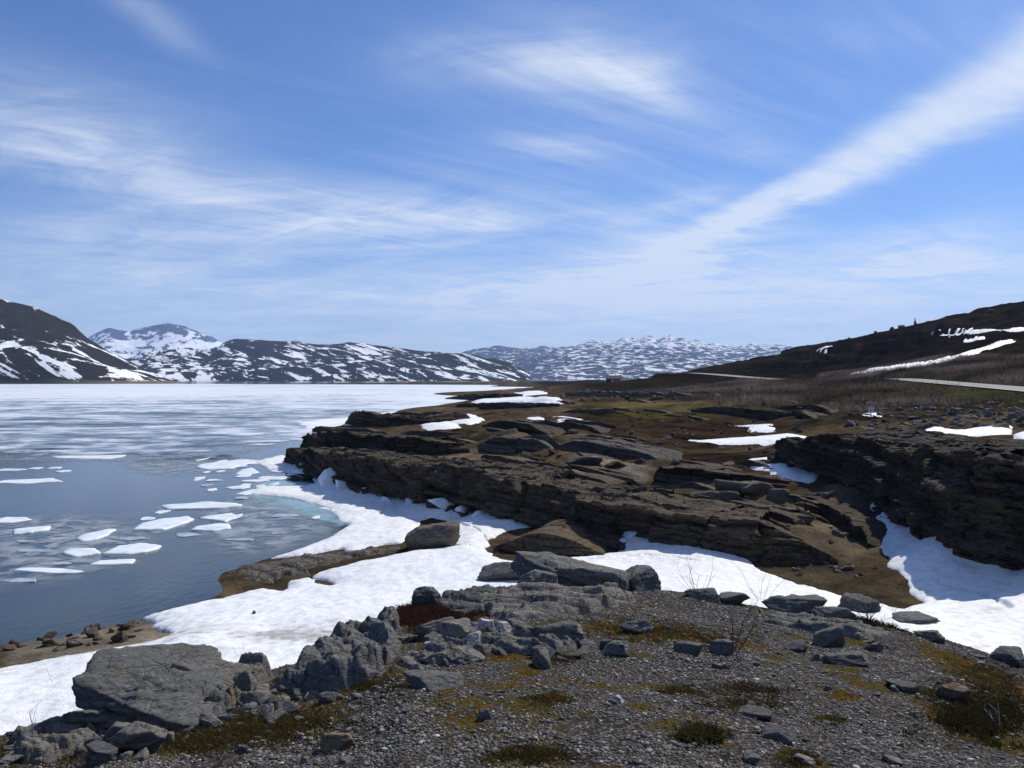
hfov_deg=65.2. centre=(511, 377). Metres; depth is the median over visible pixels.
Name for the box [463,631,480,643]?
rock
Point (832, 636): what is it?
rock
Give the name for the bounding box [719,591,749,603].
rock
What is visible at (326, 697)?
loose stone
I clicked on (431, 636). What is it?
loose stone
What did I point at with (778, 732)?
rock
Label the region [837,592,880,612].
rock
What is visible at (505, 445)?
rock ledge
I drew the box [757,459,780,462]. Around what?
rock rib
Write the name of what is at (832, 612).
rock
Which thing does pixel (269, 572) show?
rock outcrop
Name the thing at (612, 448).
rock ledge
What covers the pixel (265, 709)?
loose stone
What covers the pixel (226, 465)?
ice floe
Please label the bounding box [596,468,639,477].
rock rib
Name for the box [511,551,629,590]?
rock
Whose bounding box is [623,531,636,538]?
ice block
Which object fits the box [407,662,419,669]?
loose stone
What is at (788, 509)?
rock slab
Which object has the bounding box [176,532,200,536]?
ice floe
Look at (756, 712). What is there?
rock
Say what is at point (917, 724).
loose stone
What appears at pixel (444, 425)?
snow patch
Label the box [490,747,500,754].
loose stone
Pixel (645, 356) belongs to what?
range
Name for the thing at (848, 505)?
rubble stone
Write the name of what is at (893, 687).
loose stone
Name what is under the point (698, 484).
rock rib
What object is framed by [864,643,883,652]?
rock
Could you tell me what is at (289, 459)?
rock ledge
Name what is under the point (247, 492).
ice floe
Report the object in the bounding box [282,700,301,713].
loose stone
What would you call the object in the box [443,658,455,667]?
loose stone
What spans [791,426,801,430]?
rubble stone
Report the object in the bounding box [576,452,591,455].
rubble stone
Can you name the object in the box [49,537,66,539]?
ice floe
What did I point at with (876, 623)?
dark heather
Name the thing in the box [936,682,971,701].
rock
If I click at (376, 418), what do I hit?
rock ledge
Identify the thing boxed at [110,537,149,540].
ice floe
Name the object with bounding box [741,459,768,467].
rock ledge
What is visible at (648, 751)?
gravel
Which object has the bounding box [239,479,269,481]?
ice floe
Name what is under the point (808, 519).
rock slab
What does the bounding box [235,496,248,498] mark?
ice fragment
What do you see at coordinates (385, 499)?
ice block
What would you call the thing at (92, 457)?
ice floe
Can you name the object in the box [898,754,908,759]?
loose stone
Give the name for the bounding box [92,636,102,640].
rubble stone
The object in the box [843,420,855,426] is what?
rubble block
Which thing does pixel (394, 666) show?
loose stone
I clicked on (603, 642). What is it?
rock
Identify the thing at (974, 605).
snow field
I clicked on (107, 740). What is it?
loose stone
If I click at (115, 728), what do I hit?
loose stone
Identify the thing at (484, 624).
rock
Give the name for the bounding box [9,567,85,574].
ice floe
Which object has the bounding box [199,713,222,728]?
rock
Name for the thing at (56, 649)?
rubble stone
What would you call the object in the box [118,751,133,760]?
loose stone
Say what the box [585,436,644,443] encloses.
rock ledge
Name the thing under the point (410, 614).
red heather
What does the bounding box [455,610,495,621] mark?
heather mat
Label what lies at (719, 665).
loose stone
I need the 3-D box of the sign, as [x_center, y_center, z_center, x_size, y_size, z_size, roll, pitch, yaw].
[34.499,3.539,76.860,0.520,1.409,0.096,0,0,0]
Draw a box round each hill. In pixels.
[0,299,183,383]
[126,339,529,380]
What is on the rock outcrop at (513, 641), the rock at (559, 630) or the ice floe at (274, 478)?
the rock at (559, 630)
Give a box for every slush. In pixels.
[0,446,265,460]
[0,516,143,581]
[127,454,245,473]
[203,498,329,553]
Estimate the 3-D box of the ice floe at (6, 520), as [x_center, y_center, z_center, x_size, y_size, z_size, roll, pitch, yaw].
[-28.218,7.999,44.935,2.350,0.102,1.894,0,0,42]
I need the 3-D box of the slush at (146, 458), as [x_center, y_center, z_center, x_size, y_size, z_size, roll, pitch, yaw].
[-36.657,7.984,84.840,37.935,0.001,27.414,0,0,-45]
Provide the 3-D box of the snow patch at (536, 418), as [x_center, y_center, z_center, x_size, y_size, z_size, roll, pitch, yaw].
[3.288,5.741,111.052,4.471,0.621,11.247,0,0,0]
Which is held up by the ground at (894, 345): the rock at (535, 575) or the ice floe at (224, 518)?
the rock at (535, 575)
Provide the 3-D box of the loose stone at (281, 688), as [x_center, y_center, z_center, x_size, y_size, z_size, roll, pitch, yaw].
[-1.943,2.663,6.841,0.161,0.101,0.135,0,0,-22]
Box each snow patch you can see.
[298,418,348,429]
[421,421,460,430]
[450,414,484,424]
[472,396,562,403]
[515,391,546,395]
[527,417,544,419]
[557,416,582,421]
[688,433,806,445]
[738,424,775,432]
[749,457,818,483]
[817,346,829,352]
[851,339,1015,373]
[863,412,881,416]
[925,425,1012,436]
[931,327,1023,335]
[964,336,984,341]
[1013,431,1023,438]
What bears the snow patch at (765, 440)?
on the ground at (894, 345)
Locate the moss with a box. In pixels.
[0,610,1023,767]
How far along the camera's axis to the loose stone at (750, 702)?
6.00 m
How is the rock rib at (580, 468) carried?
on the ground at (894, 345)
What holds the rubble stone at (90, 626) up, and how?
on the ground at (894, 345)
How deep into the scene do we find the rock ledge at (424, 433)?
77.85 m
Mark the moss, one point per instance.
(533, 755)
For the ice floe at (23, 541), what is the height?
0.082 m
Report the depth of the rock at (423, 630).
7.69 m
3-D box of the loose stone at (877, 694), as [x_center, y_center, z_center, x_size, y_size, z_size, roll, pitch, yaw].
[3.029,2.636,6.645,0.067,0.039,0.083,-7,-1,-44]
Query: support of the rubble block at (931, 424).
on the snow patch at (982, 431)
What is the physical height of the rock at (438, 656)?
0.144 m
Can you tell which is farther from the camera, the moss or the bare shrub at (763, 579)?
the bare shrub at (763, 579)
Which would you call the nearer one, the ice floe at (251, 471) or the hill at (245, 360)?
the ice floe at (251, 471)
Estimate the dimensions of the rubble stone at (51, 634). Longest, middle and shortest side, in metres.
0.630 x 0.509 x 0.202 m
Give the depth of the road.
121.29 m
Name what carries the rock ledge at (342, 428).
on the ground at (894, 345)
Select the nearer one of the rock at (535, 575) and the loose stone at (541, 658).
the loose stone at (541, 658)
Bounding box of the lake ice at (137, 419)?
[0,384,526,457]
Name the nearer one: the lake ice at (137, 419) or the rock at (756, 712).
the rock at (756, 712)
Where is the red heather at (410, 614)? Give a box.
[394,593,495,632]
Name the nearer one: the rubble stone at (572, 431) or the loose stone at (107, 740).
the loose stone at (107, 740)
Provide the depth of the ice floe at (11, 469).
69.44 m
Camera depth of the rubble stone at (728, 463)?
52.23 m
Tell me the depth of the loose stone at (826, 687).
6.63 m
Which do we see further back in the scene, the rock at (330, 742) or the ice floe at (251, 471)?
the ice floe at (251, 471)
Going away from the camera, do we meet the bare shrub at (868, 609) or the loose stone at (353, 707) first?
the loose stone at (353, 707)
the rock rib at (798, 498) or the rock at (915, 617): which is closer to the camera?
the rock at (915, 617)
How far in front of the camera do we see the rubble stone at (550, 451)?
54.76 m
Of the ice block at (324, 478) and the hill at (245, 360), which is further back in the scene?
the hill at (245, 360)
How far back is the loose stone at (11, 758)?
5.60 m
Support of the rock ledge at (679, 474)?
on the ground at (894, 345)
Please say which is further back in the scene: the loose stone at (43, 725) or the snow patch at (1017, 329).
the snow patch at (1017, 329)
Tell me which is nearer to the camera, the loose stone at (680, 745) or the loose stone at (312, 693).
the loose stone at (680, 745)
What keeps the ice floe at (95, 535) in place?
on the lake water
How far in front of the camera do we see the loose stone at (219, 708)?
6.30 m
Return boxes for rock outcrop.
[10,712,96,763]
[205,652,273,706]
[227,546,400,583]
[271,606,401,693]
[396,617,578,669]
[438,584,496,613]
[478,582,635,619]
[763,609,895,640]
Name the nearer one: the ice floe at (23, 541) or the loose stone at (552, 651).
the loose stone at (552, 651)
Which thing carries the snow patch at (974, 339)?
on the ground at (894, 345)
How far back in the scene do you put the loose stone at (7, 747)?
5.96 m
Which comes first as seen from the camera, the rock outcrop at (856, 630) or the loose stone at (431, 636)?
the loose stone at (431, 636)
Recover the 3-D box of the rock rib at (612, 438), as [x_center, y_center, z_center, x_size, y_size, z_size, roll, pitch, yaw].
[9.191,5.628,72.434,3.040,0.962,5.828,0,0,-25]
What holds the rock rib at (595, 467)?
on the ground at (894, 345)
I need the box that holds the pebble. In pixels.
[614,695,623,703]
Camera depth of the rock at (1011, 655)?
9.79 m
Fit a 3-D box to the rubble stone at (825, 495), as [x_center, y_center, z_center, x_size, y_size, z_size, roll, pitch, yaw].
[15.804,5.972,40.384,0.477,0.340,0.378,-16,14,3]
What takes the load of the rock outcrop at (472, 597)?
on the ground at (894, 345)
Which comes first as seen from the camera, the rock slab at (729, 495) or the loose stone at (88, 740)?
the loose stone at (88, 740)
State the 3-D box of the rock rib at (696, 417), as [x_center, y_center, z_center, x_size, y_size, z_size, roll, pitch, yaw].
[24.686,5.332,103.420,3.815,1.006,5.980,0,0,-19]
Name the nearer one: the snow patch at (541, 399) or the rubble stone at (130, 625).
the rubble stone at (130, 625)
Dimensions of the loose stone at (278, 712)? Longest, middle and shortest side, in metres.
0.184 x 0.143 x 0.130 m
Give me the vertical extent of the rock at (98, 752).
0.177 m
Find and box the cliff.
[767,429,1023,570]
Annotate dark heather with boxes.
[854,613,912,634]
[896,672,1023,750]
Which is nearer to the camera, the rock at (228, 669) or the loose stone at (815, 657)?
the rock at (228, 669)
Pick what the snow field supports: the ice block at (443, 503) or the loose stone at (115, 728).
the ice block at (443, 503)
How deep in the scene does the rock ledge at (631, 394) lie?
185.17 m
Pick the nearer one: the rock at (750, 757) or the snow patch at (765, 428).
the rock at (750, 757)
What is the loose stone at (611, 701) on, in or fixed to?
on the ground at (894, 345)
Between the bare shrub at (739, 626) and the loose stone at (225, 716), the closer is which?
the loose stone at (225, 716)
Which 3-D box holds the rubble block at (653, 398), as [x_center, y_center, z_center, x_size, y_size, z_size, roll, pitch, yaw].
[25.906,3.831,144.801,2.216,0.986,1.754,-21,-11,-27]
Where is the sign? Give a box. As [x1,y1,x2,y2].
[868,408,873,412]
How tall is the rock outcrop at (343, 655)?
0.612 m
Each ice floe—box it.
[0,469,26,470]
[0,478,62,483]
[0,517,31,523]
[0,578,35,582]
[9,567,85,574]
[11,526,50,534]
[16,540,34,542]
[16,549,53,552]
[39,562,71,564]
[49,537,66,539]
[52,455,126,458]
[58,548,100,558]
[73,529,115,541]
[89,559,135,565]
[95,543,161,556]
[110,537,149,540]
[132,516,193,532]
[139,517,154,520]
[155,510,170,513]
[156,501,241,509]
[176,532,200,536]
[188,523,230,532]
[189,459,259,470]
[197,513,236,522]
[223,538,253,540]
[225,486,250,489]
[232,468,259,475]
[234,474,250,477]
[234,489,254,495]
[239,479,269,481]
[257,476,290,479]
[272,513,298,516]
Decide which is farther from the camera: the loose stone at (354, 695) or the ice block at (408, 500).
the ice block at (408, 500)
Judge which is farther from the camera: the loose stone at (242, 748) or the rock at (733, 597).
the rock at (733, 597)
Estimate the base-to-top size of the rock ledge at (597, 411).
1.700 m
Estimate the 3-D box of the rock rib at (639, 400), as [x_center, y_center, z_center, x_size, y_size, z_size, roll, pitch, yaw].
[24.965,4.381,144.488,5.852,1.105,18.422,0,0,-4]
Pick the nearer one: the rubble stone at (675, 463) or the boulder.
the boulder
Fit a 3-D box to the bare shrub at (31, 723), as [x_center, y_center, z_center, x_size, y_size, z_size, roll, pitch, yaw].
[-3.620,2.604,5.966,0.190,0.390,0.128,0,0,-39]
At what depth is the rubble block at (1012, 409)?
66.19 m
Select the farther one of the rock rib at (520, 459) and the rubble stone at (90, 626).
the rock rib at (520, 459)
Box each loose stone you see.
[0,753,22,764]
[2,744,13,750]
[5,731,13,735]
[12,723,43,744]
[33,757,41,764]
[39,722,50,730]
[40,749,56,763]
[59,719,70,723]
[74,746,86,758]
[84,736,104,746]
[103,736,113,742]
[106,721,129,737]
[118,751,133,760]
[133,747,149,760]
[162,731,174,743]
[179,753,188,760]
[212,701,225,715]
[216,713,240,721]
[237,703,248,713]
[237,744,249,753]
[240,690,272,705]
[248,702,257,710]
[255,684,269,691]
[256,703,273,715]
[263,695,278,704]
[263,708,286,721]
[269,688,278,694]
[276,685,286,692]
[278,694,293,700]
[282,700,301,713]
[293,688,307,699]
[294,715,303,720]
[299,756,309,763]
[303,689,319,699]
[318,691,340,703]
[339,756,352,762]
[349,693,361,698]
[349,705,359,709]
[390,664,398,669]
[397,635,417,643]
[401,708,411,712]
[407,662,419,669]
[423,632,444,643]
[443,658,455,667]
[477,707,492,720]
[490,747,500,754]
[494,647,507,654]
[531,645,555,657]
[532,647,550,668]
[556,655,568,661]
[565,649,583,658]
[577,639,594,647]
[579,645,588,653]
[602,640,629,656]
[608,699,618,703]
[628,759,642,765]
[675,743,684,747]
[700,710,714,714]
[712,663,729,668]
[747,700,755,704]
[792,753,815,765]
[809,653,820,661]
[820,669,828,673]
[823,685,831,689]
[849,747,861,752]
[863,640,874,643]
[871,692,881,696]
[881,755,903,765]
[886,642,895,649]
[890,684,899,692]
[893,743,903,749]
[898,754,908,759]
[911,722,920,728]
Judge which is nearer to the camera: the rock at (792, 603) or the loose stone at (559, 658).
the loose stone at (559, 658)
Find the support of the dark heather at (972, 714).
on the ground at (894, 345)
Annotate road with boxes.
[696,373,1023,390]
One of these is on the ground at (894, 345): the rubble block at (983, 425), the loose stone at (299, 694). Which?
the loose stone at (299, 694)
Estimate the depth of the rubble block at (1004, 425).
52.05 m
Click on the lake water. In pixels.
(173, 571)
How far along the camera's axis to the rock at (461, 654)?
6.84 m
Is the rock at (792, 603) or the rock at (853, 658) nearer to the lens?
the rock at (853, 658)
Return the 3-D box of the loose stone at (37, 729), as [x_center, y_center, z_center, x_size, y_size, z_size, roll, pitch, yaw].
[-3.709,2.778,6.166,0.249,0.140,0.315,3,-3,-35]
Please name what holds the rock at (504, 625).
on the rock outcrop at (513, 641)
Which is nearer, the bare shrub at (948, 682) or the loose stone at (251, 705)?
the loose stone at (251, 705)
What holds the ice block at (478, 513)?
on the snow field
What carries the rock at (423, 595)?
on the ground at (894, 345)
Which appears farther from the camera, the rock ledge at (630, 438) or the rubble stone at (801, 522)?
the rock ledge at (630, 438)
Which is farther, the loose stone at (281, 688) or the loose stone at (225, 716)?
the loose stone at (281, 688)
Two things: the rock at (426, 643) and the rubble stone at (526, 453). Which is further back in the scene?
the rubble stone at (526, 453)
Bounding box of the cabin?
[606,375,621,382]
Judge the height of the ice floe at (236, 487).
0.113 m
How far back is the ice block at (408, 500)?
48.27 m
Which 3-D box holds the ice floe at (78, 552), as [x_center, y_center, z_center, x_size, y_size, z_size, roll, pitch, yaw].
[-19.805,7.988,36.496,1.650,0.225,2.318,0,0,-41]
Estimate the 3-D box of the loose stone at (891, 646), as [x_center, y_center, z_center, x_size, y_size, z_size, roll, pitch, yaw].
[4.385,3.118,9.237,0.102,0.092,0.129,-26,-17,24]
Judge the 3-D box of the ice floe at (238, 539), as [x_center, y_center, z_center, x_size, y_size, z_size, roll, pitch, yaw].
[-13.537,8.001,39.535,1.544,0.069,0.511,0,0,0]
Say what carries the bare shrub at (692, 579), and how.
on the ground at (894, 345)
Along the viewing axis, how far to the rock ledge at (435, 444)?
64.05 m
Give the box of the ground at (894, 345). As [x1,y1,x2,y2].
[0,301,1023,767]
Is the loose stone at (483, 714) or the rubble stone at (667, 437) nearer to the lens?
the loose stone at (483, 714)
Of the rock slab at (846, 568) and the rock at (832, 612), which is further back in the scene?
the rock slab at (846, 568)
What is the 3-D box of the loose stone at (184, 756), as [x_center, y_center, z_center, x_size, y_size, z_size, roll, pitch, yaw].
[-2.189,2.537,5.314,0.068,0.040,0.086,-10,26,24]
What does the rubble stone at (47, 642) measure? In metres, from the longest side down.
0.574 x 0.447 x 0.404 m
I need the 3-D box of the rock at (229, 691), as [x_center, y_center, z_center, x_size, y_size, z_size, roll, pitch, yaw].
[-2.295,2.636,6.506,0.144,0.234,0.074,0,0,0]
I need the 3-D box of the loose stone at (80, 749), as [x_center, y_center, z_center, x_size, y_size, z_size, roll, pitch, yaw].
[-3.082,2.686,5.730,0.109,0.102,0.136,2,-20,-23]
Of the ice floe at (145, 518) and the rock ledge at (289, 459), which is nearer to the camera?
the ice floe at (145, 518)
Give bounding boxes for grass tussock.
[666,718,734,746]
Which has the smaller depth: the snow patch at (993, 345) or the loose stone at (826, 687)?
the loose stone at (826, 687)
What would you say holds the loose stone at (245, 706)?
on the ground at (894, 345)
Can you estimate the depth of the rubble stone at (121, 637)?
23.19 m
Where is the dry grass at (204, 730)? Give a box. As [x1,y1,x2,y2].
[0,614,1023,766]
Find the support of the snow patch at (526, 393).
on the ground at (894, 345)
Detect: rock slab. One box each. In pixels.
[690,491,739,500]
[713,479,761,494]
[740,481,773,495]
[767,488,789,502]
[767,505,799,511]
[796,515,815,523]
[840,565,854,570]
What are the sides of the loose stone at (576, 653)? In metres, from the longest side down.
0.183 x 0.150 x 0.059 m
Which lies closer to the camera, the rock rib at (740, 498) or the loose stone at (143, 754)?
the loose stone at (143, 754)
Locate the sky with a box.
[0,0,1023,353]
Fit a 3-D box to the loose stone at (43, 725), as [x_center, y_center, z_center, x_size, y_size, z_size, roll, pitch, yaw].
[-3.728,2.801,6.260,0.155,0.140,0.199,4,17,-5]
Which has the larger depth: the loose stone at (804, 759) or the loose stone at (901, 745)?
the loose stone at (901, 745)
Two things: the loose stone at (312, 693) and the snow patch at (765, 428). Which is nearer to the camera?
the loose stone at (312, 693)
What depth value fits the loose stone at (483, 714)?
5.23 m
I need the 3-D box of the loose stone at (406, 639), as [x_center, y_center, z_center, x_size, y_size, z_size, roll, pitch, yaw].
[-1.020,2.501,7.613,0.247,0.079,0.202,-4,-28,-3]
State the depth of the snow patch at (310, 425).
136.81 m
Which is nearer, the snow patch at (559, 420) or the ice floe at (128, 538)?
the ice floe at (128, 538)
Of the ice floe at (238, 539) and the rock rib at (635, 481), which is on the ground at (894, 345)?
the rock rib at (635, 481)
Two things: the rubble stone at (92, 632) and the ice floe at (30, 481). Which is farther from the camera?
the ice floe at (30, 481)
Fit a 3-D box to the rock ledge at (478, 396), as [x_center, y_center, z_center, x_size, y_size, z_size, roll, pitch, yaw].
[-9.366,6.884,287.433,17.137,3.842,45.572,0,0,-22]
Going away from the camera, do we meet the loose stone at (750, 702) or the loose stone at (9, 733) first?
the loose stone at (750, 702)
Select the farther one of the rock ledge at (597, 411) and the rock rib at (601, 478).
the rock ledge at (597, 411)
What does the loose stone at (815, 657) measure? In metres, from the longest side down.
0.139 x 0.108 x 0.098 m
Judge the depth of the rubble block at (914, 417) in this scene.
72.36 m
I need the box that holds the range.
[460,335,793,378]
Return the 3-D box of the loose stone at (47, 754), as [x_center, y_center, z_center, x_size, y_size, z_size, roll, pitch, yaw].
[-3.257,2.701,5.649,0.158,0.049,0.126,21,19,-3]
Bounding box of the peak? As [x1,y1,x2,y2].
[88,323,221,358]
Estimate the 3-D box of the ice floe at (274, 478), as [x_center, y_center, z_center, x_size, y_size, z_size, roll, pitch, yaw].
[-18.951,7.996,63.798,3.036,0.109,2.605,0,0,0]
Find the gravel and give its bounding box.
[0,585,1023,767]
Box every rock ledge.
[283,448,298,464]
[284,446,837,564]
[300,430,469,454]
[312,425,382,431]
[345,411,469,425]
[401,429,460,435]
[445,393,522,399]
[455,402,559,408]
[477,434,557,454]
[482,420,569,434]
[493,519,606,555]
[506,461,571,469]
[556,437,682,461]
[560,391,715,397]
[560,421,616,433]
[561,408,632,414]
[584,530,625,550]
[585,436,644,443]
[653,464,809,488]
[691,406,835,420]
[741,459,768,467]
[777,404,847,414]
[800,503,887,547]
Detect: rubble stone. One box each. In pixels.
[2,644,14,650]
[40,631,57,640]
[42,638,58,647]
[52,647,65,651]
[66,638,82,647]
[84,622,100,628]
[85,626,98,637]
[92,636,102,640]
[110,631,127,642]
[118,621,135,630]
[521,452,530,455]
[548,448,555,454]
[567,430,578,433]
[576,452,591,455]
[637,458,645,464]
[662,435,672,438]
[669,460,679,465]
[721,461,734,465]
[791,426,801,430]
[798,519,805,524]
[821,492,829,497]
[831,530,844,536]
[840,503,854,507]
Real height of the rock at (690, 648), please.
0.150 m
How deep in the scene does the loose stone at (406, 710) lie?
5.42 m
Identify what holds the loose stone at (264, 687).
on the rock outcrop at (245, 680)
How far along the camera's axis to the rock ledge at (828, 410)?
94.68 m
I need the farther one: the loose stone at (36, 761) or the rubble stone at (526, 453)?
the rubble stone at (526, 453)
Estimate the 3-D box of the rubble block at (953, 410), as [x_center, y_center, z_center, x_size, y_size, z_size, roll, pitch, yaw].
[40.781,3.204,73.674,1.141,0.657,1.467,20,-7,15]
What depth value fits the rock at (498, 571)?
28.15 m
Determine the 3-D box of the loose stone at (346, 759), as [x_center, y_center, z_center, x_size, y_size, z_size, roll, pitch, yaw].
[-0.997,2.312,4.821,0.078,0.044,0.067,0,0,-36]
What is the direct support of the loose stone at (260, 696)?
on the rock outcrop at (245, 680)
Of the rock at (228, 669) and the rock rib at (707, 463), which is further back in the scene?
the rock rib at (707, 463)
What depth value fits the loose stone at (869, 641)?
9.29 m
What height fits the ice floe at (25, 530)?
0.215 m
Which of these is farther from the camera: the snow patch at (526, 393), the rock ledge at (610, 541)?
the snow patch at (526, 393)
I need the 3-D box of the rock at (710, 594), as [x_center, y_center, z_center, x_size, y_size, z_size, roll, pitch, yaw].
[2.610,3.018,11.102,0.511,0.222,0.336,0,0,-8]
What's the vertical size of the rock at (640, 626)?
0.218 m
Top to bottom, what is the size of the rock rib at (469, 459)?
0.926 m
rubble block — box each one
[649,397,660,400]
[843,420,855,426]
[908,416,920,418]
[922,407,932,410]
[927,422,942,427]
[947,407,961,414]
[957,414,968,418]
[977,423,991,426]
[984,411,992,416]
[991,423,1009,427]
[1007,412,1017,419]
[1008,407,1023,412]
[1008,416,1023,422]
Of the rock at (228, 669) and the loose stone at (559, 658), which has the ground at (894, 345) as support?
the loose stone at (559, 658)
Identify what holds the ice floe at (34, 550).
on the lake water
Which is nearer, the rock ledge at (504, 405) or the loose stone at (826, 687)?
the loose stone at (826, 687)
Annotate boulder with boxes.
[71,642,224,731]
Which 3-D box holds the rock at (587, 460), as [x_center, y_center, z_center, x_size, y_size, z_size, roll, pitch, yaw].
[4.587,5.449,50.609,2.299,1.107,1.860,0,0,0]
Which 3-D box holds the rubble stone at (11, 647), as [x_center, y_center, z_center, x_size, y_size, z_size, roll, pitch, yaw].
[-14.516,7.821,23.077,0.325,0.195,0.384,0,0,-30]
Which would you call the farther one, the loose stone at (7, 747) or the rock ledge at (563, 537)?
the rock ledge at (563, 537)
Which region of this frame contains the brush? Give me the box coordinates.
[616,352,1023,410]
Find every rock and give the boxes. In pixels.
[66,708,110,729]
[85,740,117,767]
[109,721,167,752]
[171,659,264,687]
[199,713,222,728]
[225,687,235,701]
[320,733,354,753]
[402,669,463,691]
[405,521,459,550]
[411,586,441,605]
[412,616,454,641]
[417,651,446,665]
[421,641,430,649]
[434,618,471,638]
[446,645,484,663]
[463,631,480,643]
[477,562,520,580]
[477,618,493,631]
[496,621,511,631]
[507,618,532,629]
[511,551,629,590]
[517,569,557,582]
[529,621,578,642]
[566,456,602,465]
[567,623,584,639]
[599,638,611,649]
[604,461,626,468]
[619,618,653,633]
[625,565,660,590]
[673,641,703,655]
[685,587,720,604]
[708,639,734,655]
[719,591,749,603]
[737,704,772,719]
[742,750,760,764]
[760,723,796,744]
[761,594,826,612]
[783,640,807,652]
[810,606,856,619]
[812,625,845,647]
[823,650,869,665]
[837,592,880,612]
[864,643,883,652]
[885,679,918,693]
[892,611,939,623]
[913,630,944,642]
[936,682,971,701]
[988,645,1023,667]
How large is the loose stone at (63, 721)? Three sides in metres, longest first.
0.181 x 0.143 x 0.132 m
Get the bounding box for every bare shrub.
[13,701,41,737]
[674,540,713,601]
[693,588,769,654]
[728,557,787,598]
[839,576,895,623]
[918,657,980,699]
[984,694,999,725]
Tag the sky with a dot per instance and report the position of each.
(447, 176)
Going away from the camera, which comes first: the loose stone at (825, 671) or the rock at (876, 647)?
the loose stone at (825, 671)
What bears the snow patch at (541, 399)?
on the ground at (894, 345)
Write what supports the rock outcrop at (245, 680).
on the ground at (894, 345)
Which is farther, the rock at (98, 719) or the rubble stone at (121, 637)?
the rubble stone at (121, 637)
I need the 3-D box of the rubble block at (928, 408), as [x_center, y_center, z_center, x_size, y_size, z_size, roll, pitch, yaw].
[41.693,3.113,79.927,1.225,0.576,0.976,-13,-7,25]
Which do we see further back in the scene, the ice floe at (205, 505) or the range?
the range
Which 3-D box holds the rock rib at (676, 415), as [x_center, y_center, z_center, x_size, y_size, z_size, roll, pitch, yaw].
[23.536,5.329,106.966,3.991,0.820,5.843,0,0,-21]
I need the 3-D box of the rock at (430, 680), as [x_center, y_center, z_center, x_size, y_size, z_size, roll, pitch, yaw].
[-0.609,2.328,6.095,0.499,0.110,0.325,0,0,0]
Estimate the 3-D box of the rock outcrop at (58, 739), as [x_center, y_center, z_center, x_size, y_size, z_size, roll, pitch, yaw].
[-6.421,4.971,11.040,0.755,4.771,12.738,0,0,-31]
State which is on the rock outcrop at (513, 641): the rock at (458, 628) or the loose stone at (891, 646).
the rock at (458, 628)
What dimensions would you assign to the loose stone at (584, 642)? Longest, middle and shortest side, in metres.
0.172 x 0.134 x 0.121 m
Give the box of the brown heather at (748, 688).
[680,678,795,699]
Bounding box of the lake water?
[0,379,631,643]
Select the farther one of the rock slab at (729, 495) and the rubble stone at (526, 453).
the rubble stone at (526, 453)
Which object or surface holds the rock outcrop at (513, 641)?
on the ground at (894, 345)
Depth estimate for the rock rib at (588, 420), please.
102.91 m
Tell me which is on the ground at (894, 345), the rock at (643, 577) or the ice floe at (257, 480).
the rock at (643, 577)
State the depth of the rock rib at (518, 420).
104.92 m
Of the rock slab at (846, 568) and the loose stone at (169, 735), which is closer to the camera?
the loose stone at (169, 735)
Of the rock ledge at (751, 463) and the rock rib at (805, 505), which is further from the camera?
the rock ledge at (751, 463)
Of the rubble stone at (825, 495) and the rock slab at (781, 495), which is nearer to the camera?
the rock slab at (781, 495)
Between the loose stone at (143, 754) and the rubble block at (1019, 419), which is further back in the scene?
the rubble block at (1019, 419)
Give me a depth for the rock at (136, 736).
5.63 m
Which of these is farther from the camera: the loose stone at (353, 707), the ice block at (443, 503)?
the ice block at (443, 503)
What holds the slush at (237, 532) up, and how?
on the lake water
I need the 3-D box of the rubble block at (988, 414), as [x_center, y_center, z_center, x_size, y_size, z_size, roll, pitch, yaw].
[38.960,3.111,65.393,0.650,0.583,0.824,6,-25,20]
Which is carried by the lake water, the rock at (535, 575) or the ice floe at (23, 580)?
the ice floe at (23, 580)
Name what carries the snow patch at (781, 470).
on the ground at (894, 345)
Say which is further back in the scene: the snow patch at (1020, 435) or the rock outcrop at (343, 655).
the snow patch at (1020, 435)
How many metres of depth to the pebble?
5.58 m
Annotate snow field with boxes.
[0,455,1023,734]
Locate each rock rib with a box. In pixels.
[452,457,485,460]
[456,438,477,443]
[480,454,545,464]
[485,428,531,434]
[511,419,551,422]
[558,400,582,404]
[561,419,606,421]
[565,465,608,475]
[575,470,627,485]
[586,434,640,440]
[586,453,621,461]
[587,465,608,468]
[590,471,647,485]
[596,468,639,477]
[628,399,651,402]
[644,409,672,413]
[664,414,687,417]
[679,460,746,470]
[681,481,714,490]
[683,415,708,420]
[730,500,811,524]
[736,496,754,501]
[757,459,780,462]
[778,502,830,523]
[789,494,820,502]
[795,502,828,512]
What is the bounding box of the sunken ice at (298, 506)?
[249,481,343,525]
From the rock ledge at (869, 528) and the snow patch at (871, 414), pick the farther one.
the snow patch at (871, 414)
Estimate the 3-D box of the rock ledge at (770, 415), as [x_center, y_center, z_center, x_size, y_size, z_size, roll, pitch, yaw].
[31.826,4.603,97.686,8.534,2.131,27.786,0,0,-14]
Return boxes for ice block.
[318,467,336,485]
[335,480,347,489]
[381,496,391,502]
[405,498,413,503]
[427,498,454,509]
[455,505,468,512]
[471,509,484,517]
[620,537,627,542]
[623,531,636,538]
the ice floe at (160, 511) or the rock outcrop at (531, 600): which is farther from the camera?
the ice floe at (160, 511)
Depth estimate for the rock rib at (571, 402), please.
158.67 m
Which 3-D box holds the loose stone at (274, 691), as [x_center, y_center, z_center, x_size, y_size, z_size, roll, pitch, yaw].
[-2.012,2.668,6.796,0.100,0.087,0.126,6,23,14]
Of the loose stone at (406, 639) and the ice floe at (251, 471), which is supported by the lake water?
the ice floe at (251, 471)
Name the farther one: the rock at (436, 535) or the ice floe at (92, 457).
the ice floe at (92, 457)

